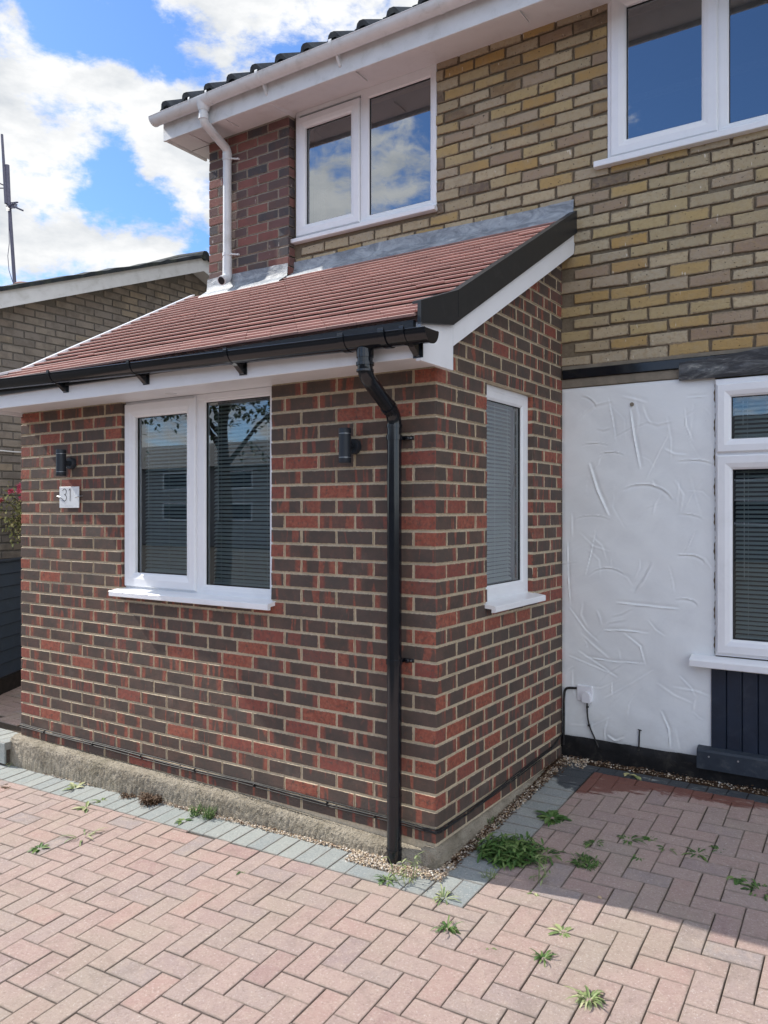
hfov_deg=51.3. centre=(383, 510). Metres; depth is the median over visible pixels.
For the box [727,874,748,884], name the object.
weed
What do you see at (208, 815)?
weed
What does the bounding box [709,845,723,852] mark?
weed
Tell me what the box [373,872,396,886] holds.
weed
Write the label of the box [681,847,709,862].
weed
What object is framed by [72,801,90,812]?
weed
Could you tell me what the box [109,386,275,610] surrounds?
window
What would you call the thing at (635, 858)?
weed
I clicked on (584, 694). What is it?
outdoor socket
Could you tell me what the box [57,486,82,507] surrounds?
house number plaque
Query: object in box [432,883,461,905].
weed
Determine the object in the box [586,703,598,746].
flex cable
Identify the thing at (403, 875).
weed
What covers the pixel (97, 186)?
sky
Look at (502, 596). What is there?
window
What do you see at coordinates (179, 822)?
weed
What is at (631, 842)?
weed
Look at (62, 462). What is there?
wall lamp
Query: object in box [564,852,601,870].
weed
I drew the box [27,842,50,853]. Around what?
weed
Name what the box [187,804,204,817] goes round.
weed
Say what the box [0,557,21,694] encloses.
fence
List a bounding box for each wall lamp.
[56,449,75,475]
[339,427,360,462]
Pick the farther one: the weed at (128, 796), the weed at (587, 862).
the weed at (128, 796)
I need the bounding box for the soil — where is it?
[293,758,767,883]
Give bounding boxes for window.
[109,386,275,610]
[296,64,436,237]
[484,384,545,612]
[608,0,767,157]
[689,375,767,673]
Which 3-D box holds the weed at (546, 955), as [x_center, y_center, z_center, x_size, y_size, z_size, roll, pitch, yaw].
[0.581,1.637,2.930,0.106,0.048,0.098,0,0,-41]
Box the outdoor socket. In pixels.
[577,685,592,702]
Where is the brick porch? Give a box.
[0,199,576,872]
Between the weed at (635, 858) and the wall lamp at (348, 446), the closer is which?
the weed at (635, 858)
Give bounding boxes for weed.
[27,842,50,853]
[60,827,106,846]
[62,782,84,790]
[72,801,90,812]
[119,792,135,798]
[136,792,163,807]
[174,818,191,824]
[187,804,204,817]
[199,805,217,819]
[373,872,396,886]
[382,851,423,885]
[430,915,459,934]
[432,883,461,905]
[475,838,500,859]
[476,831,550,870]
[479,867,498,879]
[524,843,564,864]
[528,850,550,885]
[530,948,558,966]
[535,810,571,826]
[548,923,573,937]
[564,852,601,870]
[565,985,605,1010]
[583,840,603,848]
[616,834,646,845]
[630,854,645,862]
[641,836,656,840]
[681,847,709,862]
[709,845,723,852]
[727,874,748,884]
[739,878,767,900]
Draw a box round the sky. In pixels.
[0,0,417,285]
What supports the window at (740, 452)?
in the house at (636, 130)
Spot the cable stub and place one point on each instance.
(639, 740)
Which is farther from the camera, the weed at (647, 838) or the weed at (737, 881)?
the weed at (647, 838)
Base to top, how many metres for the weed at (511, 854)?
0.122 m
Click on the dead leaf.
(636, 776)
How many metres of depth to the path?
5.95 m
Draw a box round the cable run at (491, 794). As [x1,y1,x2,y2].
[19,687,576,834]
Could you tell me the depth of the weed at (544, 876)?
3.44 m
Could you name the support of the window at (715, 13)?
in the house at (636, 130)
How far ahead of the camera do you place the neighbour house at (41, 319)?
7.99 m
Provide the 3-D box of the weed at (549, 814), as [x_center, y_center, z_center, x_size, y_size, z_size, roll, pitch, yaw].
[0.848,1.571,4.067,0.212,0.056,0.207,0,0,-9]
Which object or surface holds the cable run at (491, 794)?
attached to the brick porch
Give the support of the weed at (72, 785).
on the driveway border
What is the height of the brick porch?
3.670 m
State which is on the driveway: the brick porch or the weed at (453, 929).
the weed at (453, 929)
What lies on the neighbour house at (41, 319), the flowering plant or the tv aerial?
the tv aerial
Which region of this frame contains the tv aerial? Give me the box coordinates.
[0,134,23,283]
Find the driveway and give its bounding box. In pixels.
[0,772,767,1023]
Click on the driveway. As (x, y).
(122, 918)
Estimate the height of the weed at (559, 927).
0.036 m
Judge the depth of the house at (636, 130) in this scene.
4.81 m
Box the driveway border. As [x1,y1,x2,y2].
[0,761,767,907]
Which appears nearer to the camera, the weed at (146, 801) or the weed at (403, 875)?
the weed at (403, 875)
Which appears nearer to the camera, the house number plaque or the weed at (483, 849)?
the weed at (483, 849)
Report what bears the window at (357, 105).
in the house at (636, 130)
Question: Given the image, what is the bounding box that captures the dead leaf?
[624,773,640,778]
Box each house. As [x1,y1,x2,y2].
[0,251,217,676]
[148,0,767,790]
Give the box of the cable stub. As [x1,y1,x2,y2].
[638,729,641,750]
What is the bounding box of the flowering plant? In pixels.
[0,481,21,546]
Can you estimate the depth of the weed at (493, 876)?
3.51 m
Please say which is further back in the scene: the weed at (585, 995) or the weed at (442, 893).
the weed at (442, 893)
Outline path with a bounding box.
[0,686,21,765]
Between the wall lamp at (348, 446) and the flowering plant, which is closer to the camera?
the wall lamp at (348, 446)

